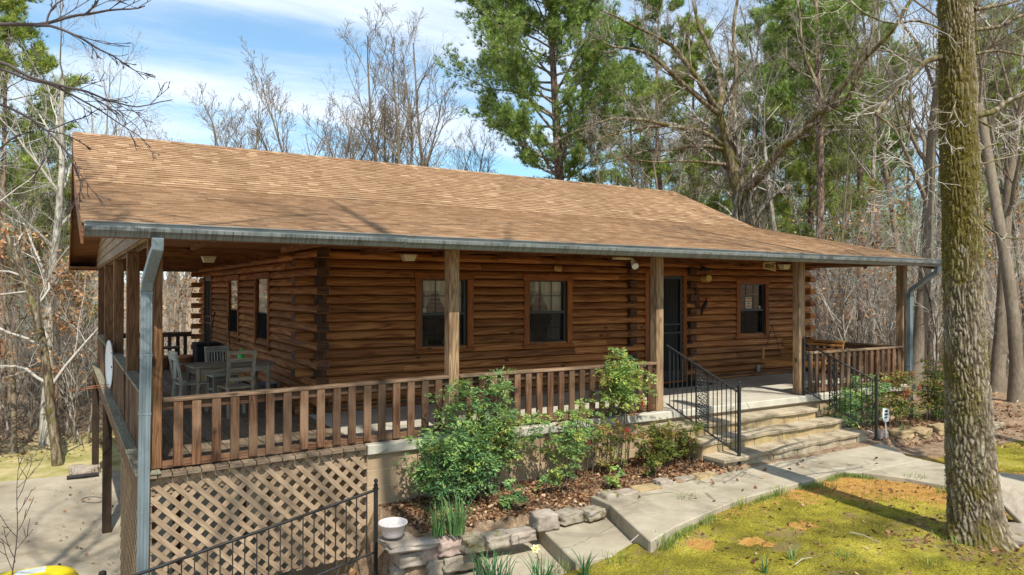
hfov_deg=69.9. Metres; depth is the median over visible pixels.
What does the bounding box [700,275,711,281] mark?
wood slice plaque
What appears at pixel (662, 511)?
path
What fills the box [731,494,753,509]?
grass tuft
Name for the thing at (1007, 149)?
oak tree
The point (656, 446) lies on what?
nandina shrub
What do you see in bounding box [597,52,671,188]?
pine tree
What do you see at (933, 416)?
daffodil clump
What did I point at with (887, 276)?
sapling
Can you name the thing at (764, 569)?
daffodil clump
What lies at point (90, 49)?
woods
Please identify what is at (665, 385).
door mat
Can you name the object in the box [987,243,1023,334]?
sapling
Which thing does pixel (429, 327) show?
window
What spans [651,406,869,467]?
stone steps
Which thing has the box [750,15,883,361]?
pine tree
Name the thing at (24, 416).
sapling
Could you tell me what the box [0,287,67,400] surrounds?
sapling
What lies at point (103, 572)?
rubber ball
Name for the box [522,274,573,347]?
window
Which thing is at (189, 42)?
sky
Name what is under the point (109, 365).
satellite dish
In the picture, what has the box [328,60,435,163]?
bare tree
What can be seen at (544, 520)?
garden stone
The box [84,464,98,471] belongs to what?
garden stone
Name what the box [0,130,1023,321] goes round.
pines
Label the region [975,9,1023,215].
pine tree
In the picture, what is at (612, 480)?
nandina shrub
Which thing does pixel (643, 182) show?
oak tree
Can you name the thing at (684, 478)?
garden stone
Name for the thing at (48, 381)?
beech tree
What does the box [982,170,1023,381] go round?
sapling
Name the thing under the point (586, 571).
daffodil clump
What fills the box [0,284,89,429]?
sapling
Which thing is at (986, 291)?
oak tree
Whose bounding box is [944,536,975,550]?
grass tuft
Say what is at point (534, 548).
daffodil clump
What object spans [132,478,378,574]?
iron handrail
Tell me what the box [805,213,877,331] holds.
sapling
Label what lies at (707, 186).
pine tree
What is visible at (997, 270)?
sapling
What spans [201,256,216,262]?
porch light
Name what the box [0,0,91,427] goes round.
pine tree
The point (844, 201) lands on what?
bare tree
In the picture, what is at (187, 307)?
sapling
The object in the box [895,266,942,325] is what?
sapling
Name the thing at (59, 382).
oak tree
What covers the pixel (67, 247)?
oak tree
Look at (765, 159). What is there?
bare tree
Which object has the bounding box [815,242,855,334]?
sapling
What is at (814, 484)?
grass tuft
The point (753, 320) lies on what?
window
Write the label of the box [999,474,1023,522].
leaning slab
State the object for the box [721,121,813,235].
bare tree
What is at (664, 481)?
garden stone
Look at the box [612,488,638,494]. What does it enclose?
garden stone
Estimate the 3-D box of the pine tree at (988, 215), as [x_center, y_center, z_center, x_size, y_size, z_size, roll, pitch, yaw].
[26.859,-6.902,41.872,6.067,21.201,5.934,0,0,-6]
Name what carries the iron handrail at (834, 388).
on the ground
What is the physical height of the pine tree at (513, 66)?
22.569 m
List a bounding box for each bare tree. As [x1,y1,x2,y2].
[0,161,83,325]
[13,248,96,407]
[44,154,89,398]
[46,271,125,359]
[140,271,201,314]
[150,132,198,350]
[162,128,277,287]
[183,60,343,156]
[219,37,411,159]
[300,0,467,167]
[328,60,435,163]
[416,118,503,172]
[562,93,669,187]
[579,45,725,201]
[667,0,832,230]
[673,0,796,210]
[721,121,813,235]
[757,69,929,348]
[784,106,853,335]
[807,0,935,343]
[880,41,1023,347]
[897,0,1023,326]
[935,0,1023,355]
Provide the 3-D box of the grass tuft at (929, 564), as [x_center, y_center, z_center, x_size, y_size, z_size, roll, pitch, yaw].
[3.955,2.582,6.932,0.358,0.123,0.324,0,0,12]
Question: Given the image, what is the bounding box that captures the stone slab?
[1009,522,1023,546]
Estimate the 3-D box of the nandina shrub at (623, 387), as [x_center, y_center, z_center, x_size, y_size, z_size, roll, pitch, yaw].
[1.623,1.732,10.499,1.146,1.788,0.638,0,0,-32]
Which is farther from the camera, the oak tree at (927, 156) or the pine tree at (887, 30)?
the pine tree at (887, 30)
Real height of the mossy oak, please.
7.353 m
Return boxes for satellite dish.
[68,340,113,391]
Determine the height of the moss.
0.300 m
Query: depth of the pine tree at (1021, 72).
27.77 m
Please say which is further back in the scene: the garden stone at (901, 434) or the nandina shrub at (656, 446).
the garden stone at (901, 434)
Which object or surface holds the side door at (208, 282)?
in the log cabin
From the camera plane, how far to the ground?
8.32 m
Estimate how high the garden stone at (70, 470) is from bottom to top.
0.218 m
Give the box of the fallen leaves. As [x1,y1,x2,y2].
[378,399,1023,574]
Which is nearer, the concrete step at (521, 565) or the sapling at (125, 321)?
the concrete step at (521, 565)
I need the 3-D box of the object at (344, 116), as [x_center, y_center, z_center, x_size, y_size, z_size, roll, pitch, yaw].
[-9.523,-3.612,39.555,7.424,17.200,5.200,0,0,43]
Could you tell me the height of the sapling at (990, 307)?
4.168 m
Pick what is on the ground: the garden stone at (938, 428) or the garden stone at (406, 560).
the garden stone at (938, 428)
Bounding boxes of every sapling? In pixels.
[0,249,64,436]
[0,253,168,443]
[0,275,75,434]
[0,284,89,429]
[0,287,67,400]
[0,326,20,452]
[0,447,42,574]
[3,237,124,438]
[4,276,97,422]
[10,262,76,392]
[14,263,95,413]
[17,263,97,375]
[41,269,97,402]
[54,300,96,420]
[76,272,192,357]
[125,272,196,354]
[162,272,200,353]
[162,274,199,354]
[162,283,190,354]
[755,165,918,348]
[785,161,917,348]
[798,154,993,375]
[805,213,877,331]
[805,227,847,361]
[806,267,875,361]
[814,201,931,337]
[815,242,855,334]
[821,215,913,343]
[826,238,913,341]
[828,219,990,344]
[829,237,908,341]
[835,215,932,342]
[843,240,904,336]
[848,217,917,343]
[851,226,916,343]
[855,158,1018,384]
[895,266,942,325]
[933,191,1023,365]
[933,196,1023,313]
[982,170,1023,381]
[983,222,1021,320]
[984,235,1023,334]
[986,272,995,335]
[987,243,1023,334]
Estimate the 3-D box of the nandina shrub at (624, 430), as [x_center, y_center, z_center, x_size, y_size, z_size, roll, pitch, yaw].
[1.398,2.145,10.136,0.707,0.918,0.690,0,0,-32]
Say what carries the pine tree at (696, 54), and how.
on the ground
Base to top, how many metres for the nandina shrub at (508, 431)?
1.186 m
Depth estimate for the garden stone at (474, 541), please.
7.83 m
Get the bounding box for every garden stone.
[68,464,82,474]
[71,465,84,474]
[74,466,87,474]
[76,469,91,477]
[81,467,94,472]
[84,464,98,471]
[377,531,439,554]
[389,562,404,574]
[392,550,426,568]
[421,548,438,562]
[426,557,456,574]
[436,534,464,556]
[442,553,476,573]
[458,531,490,553]
[480,528,511,549]
[502,525,536,544]
[529,508,559,531]
[554,507,583,525]
[579,505,606,521]
[597,489,618,499]
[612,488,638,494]
[628,483,662,491]
[652,477,672,486]
[673,474,695,482]
[689,470,716,480]
[867,430,888,438]
[888,428,914,439]
[908,426,932,438]
[927,423,943,435]
[994,421,1004,429]
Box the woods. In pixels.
[0,3,1023,372]
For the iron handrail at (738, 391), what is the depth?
10.86 m
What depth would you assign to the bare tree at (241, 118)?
38.84 m
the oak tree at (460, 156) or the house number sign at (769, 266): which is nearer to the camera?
the house number sign at (769, 266)
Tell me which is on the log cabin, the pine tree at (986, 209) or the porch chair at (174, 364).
the porch chair at (174, 364)
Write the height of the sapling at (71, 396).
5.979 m
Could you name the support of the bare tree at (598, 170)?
on the ground
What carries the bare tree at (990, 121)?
on the ground
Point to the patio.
(44, 546)
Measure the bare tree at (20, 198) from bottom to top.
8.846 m
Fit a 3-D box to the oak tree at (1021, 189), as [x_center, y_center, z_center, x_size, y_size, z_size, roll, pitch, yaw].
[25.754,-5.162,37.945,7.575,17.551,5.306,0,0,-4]
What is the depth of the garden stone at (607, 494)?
8.90 m
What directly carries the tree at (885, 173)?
on the ground
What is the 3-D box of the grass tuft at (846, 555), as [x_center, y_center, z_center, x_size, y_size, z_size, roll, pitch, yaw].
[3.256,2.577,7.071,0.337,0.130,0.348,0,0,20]
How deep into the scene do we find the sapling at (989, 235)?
26.11 m
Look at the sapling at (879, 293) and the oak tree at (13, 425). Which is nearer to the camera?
the oak tree at (13, 425)
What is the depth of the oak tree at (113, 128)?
41.53 m
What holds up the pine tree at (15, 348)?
on the ground
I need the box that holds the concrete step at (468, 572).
[451,569,477,574]
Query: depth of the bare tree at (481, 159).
41.10 m
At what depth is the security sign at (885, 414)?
12.46 m
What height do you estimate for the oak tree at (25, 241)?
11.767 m
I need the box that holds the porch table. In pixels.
[180,359,276,410]
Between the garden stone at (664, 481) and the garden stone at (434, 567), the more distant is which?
the garden stone at (664, 481)
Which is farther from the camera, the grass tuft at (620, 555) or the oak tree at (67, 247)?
the oak tree at (67, 247)
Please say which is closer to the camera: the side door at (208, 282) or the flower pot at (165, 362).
the flower pot at (165, 362)
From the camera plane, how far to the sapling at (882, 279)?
33.66 m
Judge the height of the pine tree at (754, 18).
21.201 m
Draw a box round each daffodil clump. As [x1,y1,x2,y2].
[420,502,448,537]
[429,489,477,536]
[465,546,525,574]
[516,544,569,574]
[569,548,594,574]
[757,550,772,573]
[787,543,797,560]
[929,401,942,418]
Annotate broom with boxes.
[201,312,214,380]
[225,315,234,384]
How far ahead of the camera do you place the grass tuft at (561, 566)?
7.37 m
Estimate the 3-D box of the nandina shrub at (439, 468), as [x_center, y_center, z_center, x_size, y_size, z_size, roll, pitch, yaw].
[-0.578,1.818,8.956,1.784,1.629,1.032,0,0,-41]
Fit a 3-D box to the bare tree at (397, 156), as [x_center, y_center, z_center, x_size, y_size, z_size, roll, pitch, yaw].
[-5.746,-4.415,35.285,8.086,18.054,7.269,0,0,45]
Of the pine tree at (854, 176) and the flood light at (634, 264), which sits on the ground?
the pine tree at (854, 176)
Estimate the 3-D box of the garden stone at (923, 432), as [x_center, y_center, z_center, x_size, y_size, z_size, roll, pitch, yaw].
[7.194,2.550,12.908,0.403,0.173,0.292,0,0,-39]
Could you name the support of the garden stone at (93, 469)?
on the ground
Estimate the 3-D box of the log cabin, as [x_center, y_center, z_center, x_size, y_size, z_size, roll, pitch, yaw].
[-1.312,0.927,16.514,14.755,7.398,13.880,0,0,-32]
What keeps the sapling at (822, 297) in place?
on the ground
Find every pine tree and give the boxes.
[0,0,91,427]
[0,98,78,406]
[6,172,48,390]
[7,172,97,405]
[7,248,59,333]
[433,0,659,183]
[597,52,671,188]
[600,0,709,189]
[637,12,759,211]
[696,129,765,228]
[702,5,790,226]
[740,0,886,347]
[741,20,839,294]
[749,10,879,336]
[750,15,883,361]
[789,22,900,332]
[797,0,936,355]
[830,20,926,338]
[925,0,1021,270]
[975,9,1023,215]
[981,56,1023,353]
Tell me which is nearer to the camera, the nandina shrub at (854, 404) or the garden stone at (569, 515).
the garden stone at (569, 515)
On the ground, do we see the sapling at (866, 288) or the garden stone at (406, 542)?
the sapling at (866, 288)
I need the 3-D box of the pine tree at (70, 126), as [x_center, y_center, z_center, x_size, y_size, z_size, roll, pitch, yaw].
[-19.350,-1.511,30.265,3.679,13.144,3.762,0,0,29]
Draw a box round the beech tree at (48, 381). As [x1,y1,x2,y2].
[0,87,142,466]
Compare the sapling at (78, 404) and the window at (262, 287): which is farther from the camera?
the sapling at (78, 404)
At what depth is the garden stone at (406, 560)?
7.67 m
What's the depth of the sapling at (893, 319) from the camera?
20.41 m
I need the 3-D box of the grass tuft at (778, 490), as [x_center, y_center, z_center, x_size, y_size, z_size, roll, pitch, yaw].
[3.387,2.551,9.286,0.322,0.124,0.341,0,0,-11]
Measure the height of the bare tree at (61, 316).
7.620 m
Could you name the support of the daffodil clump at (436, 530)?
on the ground
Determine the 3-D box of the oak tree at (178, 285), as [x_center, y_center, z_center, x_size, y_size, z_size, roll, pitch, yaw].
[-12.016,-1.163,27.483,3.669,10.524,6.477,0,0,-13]
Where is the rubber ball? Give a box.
[98,570,106,574]
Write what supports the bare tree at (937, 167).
on the ground
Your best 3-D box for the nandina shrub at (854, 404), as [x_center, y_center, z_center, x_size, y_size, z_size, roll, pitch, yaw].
[6.216,2.087,13.283,1.560,1.007,0.880,0,0,-32]
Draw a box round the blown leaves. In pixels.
[2,450,877,568]
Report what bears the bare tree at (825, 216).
on the ground
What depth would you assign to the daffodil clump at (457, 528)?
7.87 m
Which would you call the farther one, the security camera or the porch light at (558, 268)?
the security camera
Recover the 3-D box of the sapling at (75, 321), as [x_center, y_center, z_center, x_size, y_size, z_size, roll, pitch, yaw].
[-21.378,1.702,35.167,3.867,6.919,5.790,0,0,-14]
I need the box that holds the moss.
[590,450,1023,574]
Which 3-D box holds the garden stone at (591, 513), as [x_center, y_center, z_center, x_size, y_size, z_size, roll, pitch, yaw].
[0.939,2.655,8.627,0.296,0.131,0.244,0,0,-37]
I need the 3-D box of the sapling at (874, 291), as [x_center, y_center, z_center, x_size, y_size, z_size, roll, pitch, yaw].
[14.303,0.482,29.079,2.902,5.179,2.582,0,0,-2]
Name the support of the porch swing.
hanging from the log cabin
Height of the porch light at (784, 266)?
0.099 m
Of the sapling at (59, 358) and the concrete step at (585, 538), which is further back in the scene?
the sapling at (59, 358)
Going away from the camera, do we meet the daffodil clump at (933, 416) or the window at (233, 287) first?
the daffodil clump at (933, 416)
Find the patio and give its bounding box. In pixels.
[0,470,292,574]
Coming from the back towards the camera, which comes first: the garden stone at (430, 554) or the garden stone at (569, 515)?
the garden stone at (569, 515)
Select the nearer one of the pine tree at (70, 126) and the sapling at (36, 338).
the sapling at (36, 338)
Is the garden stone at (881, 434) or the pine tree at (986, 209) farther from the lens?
the pine tree at (986, 209)
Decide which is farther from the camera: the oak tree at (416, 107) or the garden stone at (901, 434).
the oak tree at (416, 107)
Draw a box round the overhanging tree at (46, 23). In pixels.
[0,0,172,228]
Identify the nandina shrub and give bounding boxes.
[390,366,517,511]
[466,402,550,499]
[498,478,527,510]
[522,398,608,485]
[535,456,581,492]
[584,412,646,474]
[593,347,657,466]
[603,465,625,488]
[631,419,704,464]
[643,454,668,478]
[820,374,891,428]
[870,369,926,428]
[914,355,944,421]
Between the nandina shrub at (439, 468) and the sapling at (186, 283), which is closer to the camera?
the nandina shrub at (439, 468)
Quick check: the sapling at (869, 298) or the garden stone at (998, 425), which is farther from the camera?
the sapling at (869, 298)
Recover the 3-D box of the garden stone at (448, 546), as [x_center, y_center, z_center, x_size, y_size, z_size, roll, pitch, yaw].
[-0.675,2.785,7.932,0.372,0.186,0.254,0,0,-32]
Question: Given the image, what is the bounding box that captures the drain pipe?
[67,472,98,479]
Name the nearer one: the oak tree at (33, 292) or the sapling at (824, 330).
the sapling at (824, 330)
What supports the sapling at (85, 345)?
on the ground
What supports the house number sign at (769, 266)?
hanging from the log cabin
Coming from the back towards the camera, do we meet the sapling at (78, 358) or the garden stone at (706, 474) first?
the sapling at (78, 358)
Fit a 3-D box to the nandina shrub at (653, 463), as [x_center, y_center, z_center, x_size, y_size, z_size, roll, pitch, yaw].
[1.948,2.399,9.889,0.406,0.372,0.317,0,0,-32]
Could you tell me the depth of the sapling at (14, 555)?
6.80 m
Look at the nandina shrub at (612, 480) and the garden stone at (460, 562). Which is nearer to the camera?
the garden stone at (460, 562)
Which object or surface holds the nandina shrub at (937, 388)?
on the ground
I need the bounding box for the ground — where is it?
[0,278,1023,574]
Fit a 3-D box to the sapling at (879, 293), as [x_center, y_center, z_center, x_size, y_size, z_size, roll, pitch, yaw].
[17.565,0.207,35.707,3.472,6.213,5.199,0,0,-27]
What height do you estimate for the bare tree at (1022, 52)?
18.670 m
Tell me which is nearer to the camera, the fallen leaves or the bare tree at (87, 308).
the fallen leaves
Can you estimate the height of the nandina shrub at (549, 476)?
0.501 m
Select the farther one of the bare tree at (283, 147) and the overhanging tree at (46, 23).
the bare tree at (283, 147)
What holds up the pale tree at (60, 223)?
on the ground
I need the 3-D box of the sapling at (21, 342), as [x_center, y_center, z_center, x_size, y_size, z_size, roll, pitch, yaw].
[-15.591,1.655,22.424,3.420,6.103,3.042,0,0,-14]
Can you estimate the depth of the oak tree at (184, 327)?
35.90 m
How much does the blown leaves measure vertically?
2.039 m
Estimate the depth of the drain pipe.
17.40 m
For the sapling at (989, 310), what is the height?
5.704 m
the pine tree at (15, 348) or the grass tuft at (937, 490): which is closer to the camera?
the grass tuft at (937, 490)
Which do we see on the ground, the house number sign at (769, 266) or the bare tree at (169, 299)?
the bare tree at (169, 299)
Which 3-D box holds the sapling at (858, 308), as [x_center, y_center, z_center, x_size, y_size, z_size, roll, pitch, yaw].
[10.111,-0.556,23.628,5.841,6.976,5.867,0,0,-31]
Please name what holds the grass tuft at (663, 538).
on the path
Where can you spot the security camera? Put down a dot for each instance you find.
(702, 268)
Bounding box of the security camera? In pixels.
[700,266,711,271]
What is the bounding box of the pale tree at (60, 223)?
[0,0,130,445]
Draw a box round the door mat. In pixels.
[663,381,715,387]
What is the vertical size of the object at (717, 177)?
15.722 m
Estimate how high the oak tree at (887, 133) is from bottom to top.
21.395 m
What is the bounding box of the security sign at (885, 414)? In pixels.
[882,408,888,438]
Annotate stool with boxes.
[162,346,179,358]
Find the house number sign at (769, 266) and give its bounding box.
[763,262,775,270]
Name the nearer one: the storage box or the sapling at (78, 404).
the storage box
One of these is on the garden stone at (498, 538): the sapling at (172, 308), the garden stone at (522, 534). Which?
the garden stone at (522, 534)
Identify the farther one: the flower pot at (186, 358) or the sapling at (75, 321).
the sapling at (75, 321)
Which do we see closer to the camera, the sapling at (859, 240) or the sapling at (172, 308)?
the sapling at (859, 240)
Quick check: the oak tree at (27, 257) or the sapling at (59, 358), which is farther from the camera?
the oak tree at (27, 257)
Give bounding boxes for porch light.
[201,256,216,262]
[400,254,416,260]
[554,265,561,271]
[778,264,790,269]
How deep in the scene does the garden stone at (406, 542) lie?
7.68 m
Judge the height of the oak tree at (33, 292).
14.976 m
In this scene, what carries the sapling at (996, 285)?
on the ground
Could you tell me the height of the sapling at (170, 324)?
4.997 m
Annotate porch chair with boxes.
[168,350,208,411]
[204,345,238,392]
[217,350,256,418]
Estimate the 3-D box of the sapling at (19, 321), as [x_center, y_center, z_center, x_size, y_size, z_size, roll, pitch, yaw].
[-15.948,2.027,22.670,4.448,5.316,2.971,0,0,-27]
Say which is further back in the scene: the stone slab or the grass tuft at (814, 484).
the grass tuft at (814, 484)
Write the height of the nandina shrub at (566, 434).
1.140 m
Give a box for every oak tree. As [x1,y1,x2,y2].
[0,152,81,383]
[0,161,71,453]
[6,87,70,343]
[7,135,67,411]
[10,111,71,392]
[25,121,97,413]
[47,46,172,271]
[134,114,186,349]
[163,272,188,354]
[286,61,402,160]
[344,7,484,169]
[422,125,502,172]
[545,0,936,226]
[578,48,710,191]
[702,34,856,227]
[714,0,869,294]
[749,0,1023,363]
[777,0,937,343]
[789,105,854,319]
[798,14,930,337]
[808,0,1023,402]
[809,0,1023,391]
[867,0,1022,372]
[885,0,1023,392]
[915,0,1023,304]
[981,23,1023,317]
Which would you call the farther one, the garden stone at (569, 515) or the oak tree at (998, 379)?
the oak tree at (998, 379)
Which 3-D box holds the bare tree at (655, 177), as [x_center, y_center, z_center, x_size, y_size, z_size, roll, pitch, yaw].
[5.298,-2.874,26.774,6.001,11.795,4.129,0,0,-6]
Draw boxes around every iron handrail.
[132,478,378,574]
[666,345,741,465]
[802,336,879,440]
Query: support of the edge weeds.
on the ground
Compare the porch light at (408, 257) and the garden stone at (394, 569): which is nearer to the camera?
the garden stone at (394, 569)
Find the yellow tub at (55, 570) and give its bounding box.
[0,565,78,574]
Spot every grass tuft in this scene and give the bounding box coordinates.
[545,559,570,574]
[602,549,630,566]
[644,530,674,547]
[672,491,695,499]
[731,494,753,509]
[766,484,790,495]
[813,479,837,490]
[834,545,864,563]
[913,553,950,568]
[931,529,950,540]
[936,483,946,494]
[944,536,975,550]
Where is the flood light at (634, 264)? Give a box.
[612,257,638,268]
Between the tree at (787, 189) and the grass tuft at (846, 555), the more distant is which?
the tree at (787, 189)
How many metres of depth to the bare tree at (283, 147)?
36.39 m
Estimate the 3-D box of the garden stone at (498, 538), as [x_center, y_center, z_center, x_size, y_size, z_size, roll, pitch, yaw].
[-0.162,2.728,7.950,0.359,0.142,0.260,0,0,-32]
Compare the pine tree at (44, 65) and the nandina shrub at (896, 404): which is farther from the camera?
the pine tree at (44, 65)
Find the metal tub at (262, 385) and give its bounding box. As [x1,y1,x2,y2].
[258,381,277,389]
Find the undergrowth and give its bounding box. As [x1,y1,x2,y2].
[0,301,1023,448]
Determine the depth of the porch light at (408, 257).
11.05 m
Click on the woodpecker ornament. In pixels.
(705, 303)
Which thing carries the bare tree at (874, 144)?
on the ground
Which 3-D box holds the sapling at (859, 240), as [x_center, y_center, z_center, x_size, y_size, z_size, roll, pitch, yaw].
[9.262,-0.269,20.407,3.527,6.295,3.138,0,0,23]
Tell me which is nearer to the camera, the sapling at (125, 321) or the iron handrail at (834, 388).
the iron handrail at (834, 388)
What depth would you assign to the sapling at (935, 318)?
19.77 m
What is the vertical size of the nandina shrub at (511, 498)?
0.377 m
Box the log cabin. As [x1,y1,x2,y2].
[69,131,941,574]
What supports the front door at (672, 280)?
in the log cabin
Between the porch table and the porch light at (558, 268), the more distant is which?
the porch light at (558, 268)
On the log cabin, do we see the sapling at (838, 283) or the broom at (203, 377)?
the broom at (203, 377)
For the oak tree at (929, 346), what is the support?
on the ground
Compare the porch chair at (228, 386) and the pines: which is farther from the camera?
the pines
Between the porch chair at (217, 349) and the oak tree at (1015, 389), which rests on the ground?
the oak tree at (1015, 389)
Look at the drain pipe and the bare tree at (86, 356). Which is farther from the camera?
the bare tree at (86, 356)
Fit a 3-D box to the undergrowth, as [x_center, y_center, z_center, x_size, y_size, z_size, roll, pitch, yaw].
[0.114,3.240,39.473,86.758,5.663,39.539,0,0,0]
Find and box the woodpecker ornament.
[696,288,708,314]
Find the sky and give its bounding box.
[0,0,1023,283]
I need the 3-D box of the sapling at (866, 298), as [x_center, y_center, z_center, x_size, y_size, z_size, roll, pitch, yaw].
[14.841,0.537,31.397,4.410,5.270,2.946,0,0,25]
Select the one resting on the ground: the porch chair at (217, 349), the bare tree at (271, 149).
the bare tree at (271, 149)
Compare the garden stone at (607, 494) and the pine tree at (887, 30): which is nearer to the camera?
the garden stone at (607, 494)
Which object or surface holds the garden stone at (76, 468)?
on the ground
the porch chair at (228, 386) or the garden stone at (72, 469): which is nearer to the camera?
the porch chair at (228, 386)
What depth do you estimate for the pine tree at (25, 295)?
37.68 m
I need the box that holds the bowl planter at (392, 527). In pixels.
[378,517,407,538]
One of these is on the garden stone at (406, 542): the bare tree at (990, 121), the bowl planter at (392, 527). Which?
the bowl planter at (392, 527)
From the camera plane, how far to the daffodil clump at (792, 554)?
7.11 m
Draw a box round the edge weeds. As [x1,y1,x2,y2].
[656,470,877,553]
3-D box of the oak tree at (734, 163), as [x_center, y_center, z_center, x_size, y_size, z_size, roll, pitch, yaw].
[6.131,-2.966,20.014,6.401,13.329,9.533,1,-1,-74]
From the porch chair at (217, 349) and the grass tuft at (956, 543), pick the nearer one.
the grass tuft at (956, 543)
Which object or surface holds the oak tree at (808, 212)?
on the ground
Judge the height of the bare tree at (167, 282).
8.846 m
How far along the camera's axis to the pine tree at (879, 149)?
30.34 m
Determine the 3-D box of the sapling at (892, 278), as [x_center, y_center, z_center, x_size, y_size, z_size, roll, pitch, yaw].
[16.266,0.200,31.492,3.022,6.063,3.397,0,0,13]
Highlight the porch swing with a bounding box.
[761,325,844,368]
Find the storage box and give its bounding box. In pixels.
[191,341,220,362]
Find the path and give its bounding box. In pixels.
[591,444,1023,552]
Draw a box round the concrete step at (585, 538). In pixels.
[539,517,632,571]
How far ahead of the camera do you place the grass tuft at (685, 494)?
8.98 m
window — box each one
[226,275,242,341]
[253,272,273,350]
[414,272,474,352]
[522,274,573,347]
[735,279,769,338]
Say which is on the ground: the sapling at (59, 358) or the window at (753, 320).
the sapling at (59, 358)
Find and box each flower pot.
[162,355,169,369]
[178,354,192,370]
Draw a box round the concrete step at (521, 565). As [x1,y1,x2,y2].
[475,540,566,574]
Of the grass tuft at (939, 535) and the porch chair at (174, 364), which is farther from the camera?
the porch chair at (174, 364)
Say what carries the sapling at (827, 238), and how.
on the ground
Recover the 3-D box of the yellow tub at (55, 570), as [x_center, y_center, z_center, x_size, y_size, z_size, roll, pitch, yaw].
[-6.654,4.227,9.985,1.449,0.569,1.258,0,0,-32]
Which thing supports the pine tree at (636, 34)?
on the ground
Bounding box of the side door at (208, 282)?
[203,274,214,340]
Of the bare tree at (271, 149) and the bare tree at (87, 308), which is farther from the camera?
the bare tree at (271, 149)
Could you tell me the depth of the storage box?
16.52 m
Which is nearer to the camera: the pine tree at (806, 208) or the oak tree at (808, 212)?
the pine tree at (806, 208)
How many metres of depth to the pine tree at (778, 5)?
25.72 m
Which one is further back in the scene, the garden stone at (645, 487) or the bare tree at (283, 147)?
the bare tree at (283, 147)
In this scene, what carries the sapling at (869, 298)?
on the ground
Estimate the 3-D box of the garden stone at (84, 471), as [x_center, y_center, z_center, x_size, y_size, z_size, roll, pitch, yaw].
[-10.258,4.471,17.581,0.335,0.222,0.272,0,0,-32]
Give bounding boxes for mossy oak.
[806,0,1023,550]
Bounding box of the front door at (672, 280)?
[644,271,686,383]
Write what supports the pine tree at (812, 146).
on the ground
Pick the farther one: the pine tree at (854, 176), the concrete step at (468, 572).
the pine tree at (854, 176)

